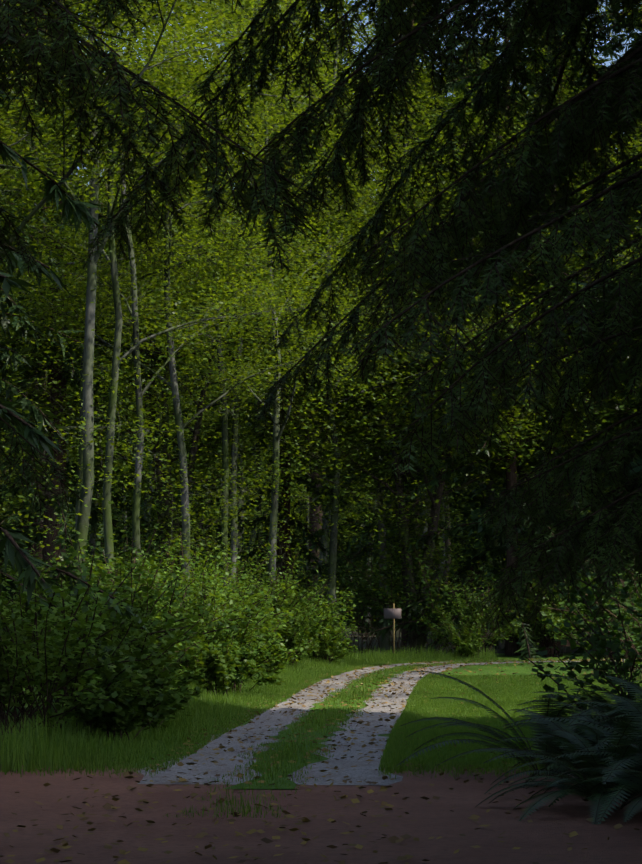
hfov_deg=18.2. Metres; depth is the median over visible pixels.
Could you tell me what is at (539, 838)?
dirt apron
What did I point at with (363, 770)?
gravel road
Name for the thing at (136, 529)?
alder tree
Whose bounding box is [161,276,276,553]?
alder tree
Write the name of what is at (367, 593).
tall understory
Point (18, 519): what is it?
fir tree
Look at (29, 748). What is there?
verge grass
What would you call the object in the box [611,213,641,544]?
fir tree
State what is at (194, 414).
fir tree
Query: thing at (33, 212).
alder tree
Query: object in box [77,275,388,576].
maple tree
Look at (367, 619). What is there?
alder tree
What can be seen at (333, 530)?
alder tree
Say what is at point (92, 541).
alder tree
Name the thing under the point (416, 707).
lawn grass
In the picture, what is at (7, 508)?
maple tree
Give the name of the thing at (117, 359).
alder tree
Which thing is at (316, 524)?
fir tree
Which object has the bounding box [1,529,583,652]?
understory shrubs
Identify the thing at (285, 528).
fir tree
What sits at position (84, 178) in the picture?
alder tree
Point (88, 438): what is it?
alder tree
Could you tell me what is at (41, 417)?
fir tree
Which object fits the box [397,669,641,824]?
sword ferns
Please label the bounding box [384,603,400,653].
sign
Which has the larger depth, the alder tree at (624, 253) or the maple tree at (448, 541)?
the maple tree at (448, 541)
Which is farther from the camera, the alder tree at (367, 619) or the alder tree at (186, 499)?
the alder tree at (367, 619)
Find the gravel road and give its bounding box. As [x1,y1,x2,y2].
[137,659,624,784]
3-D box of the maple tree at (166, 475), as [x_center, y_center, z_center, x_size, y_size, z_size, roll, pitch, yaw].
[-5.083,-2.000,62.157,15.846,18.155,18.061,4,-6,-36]
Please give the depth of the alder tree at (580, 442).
77.30 m
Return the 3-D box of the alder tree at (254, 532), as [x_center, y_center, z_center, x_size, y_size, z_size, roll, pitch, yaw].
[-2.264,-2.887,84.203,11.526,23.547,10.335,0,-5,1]
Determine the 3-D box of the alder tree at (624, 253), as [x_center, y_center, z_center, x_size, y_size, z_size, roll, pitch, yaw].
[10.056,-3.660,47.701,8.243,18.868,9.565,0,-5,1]
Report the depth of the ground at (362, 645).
75.41 m
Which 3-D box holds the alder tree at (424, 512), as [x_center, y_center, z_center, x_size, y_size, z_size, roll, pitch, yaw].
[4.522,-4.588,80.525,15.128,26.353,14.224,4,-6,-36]
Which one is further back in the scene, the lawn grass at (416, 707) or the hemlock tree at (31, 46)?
the lawn grass at (416, 707)
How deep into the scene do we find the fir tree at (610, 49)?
62.78 m
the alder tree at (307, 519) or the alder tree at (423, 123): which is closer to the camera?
the alder tree at (423, 123)
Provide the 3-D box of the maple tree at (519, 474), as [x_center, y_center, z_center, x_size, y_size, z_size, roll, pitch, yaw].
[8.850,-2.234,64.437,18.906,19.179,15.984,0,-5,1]
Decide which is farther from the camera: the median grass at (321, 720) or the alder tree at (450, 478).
the alder tree at (450, 478)
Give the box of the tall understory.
[0,473,640,653]
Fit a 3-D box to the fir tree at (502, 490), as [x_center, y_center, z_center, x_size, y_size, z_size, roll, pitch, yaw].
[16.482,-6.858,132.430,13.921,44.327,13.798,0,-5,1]
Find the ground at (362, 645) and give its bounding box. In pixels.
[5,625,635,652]
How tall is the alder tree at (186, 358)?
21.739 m
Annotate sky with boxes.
[76,0,640,211]
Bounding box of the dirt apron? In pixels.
[0,738,641,863]
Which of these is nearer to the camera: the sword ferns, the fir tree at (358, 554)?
the sword ferns
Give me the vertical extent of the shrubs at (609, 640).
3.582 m
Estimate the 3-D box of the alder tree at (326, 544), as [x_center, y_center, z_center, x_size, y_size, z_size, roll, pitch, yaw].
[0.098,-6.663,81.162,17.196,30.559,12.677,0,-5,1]
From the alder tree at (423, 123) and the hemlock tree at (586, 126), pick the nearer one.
the hemlock tree at (586, 126)
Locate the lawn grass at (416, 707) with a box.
[0,653,641,779]
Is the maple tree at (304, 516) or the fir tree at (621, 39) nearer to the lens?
the fir tree at (621, 39)
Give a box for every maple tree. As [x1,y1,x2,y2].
[0,51,461,594]
[0,99,210,531]
[0,300,209,600]
[0,355,140,541]
[1,446,93,601]
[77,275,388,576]
[156,418,384,588]
[183,134,641,654]
[242,58,641,641]
[344,50,641,652]
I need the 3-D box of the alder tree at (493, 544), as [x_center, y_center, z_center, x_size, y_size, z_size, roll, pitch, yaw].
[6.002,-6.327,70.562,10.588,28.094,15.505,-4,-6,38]
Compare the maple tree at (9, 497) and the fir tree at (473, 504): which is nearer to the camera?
the maple tree at (9, 497)
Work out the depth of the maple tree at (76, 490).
92.58 m
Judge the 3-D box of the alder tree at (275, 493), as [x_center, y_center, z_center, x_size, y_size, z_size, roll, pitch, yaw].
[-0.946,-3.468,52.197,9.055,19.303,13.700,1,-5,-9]
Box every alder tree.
[0,0,84,175]
[0,0,246,497]
[0,0,329,578]
[0,0,340,547]
[0,0,358,600]
[0,0,376,584]
[0,0,377,597]
[0,0,379,580]
[0,0,411,595]
[0,20,224,235]
[0,151,258,571]
[0,194,61,352]
[6,35,196,567]
[12,2,333,564]
[67,196,197,555]
[84,0,393,590]
[86,0,430,587]
[97,0,432,586]
[111,0,467,605]
[128,210,328,572]
[145,67,389,587]
[156,106,339,599]
[161,3,498,624]
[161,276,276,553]
[183,0,582,653]
[195,0,593,649]
[246,294,392,581]
[294,15,527,642]
[307,1,615,648]
[330,2,641,648]
[332,113,503,636]
[340,195,396,628]
[479,3,641,612]
[498,160,637,644]
[504,2,641,301]
[585,121,641,281]
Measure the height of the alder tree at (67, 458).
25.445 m
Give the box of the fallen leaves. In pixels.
[0,658,641,863]
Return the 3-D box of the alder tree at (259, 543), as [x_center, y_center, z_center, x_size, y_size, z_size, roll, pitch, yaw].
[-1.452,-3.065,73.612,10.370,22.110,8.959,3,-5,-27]
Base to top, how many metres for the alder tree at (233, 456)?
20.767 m
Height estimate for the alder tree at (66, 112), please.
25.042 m
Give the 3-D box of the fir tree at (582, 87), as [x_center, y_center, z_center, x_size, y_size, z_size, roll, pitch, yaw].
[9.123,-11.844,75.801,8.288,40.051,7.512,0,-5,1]
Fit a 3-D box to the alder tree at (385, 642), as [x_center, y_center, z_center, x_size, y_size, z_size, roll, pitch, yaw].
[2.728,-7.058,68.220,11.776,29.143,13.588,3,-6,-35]
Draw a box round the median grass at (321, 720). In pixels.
[163,657,624,817]
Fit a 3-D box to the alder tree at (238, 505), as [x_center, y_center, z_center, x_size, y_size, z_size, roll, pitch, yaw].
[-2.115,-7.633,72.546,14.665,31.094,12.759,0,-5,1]
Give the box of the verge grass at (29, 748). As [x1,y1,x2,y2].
[0,645,498,778]
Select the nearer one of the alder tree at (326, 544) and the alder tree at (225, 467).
the alder tree at (225, 467)
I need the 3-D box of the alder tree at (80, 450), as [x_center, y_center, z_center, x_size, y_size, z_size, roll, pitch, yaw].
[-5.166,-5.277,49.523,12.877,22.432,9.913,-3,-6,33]
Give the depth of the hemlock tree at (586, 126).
9.97 m
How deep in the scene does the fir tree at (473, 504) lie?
134.59 m
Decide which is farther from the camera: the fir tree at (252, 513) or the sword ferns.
the fir tree at (252, 513)
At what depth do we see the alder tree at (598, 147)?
80.24 m
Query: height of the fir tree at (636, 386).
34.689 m
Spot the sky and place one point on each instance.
(607, 63)
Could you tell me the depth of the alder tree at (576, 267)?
61.31 m
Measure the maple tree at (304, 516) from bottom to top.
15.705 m
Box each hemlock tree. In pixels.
[0,0,330,519]
[78,0,641,639]
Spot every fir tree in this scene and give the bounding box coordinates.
[0,0,190,602]
[0,4,107,570]
[0,5,97,450]
[0,25,148,667]
[4,22,132,621]
[87,70,196,574]
[117,82,240,557]
[174,0,390,596]
[195,143,346,597]
[242,1,383,597]
[244,71,378,625]
[290,0,519,646]
[327,63,470,625]
[367,0,641,658]
[388,37,505,624]
[459,0,638,645]
[469,20,634,623]
[493,56,638,627]
[502,8,641,652]
[529,0,641,706]
[529,1,641,498]
[583,136,640,548]
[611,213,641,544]
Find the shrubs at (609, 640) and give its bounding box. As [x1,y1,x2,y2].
[517,494,641,721]
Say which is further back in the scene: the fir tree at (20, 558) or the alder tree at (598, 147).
the alder tree at (598, 147)

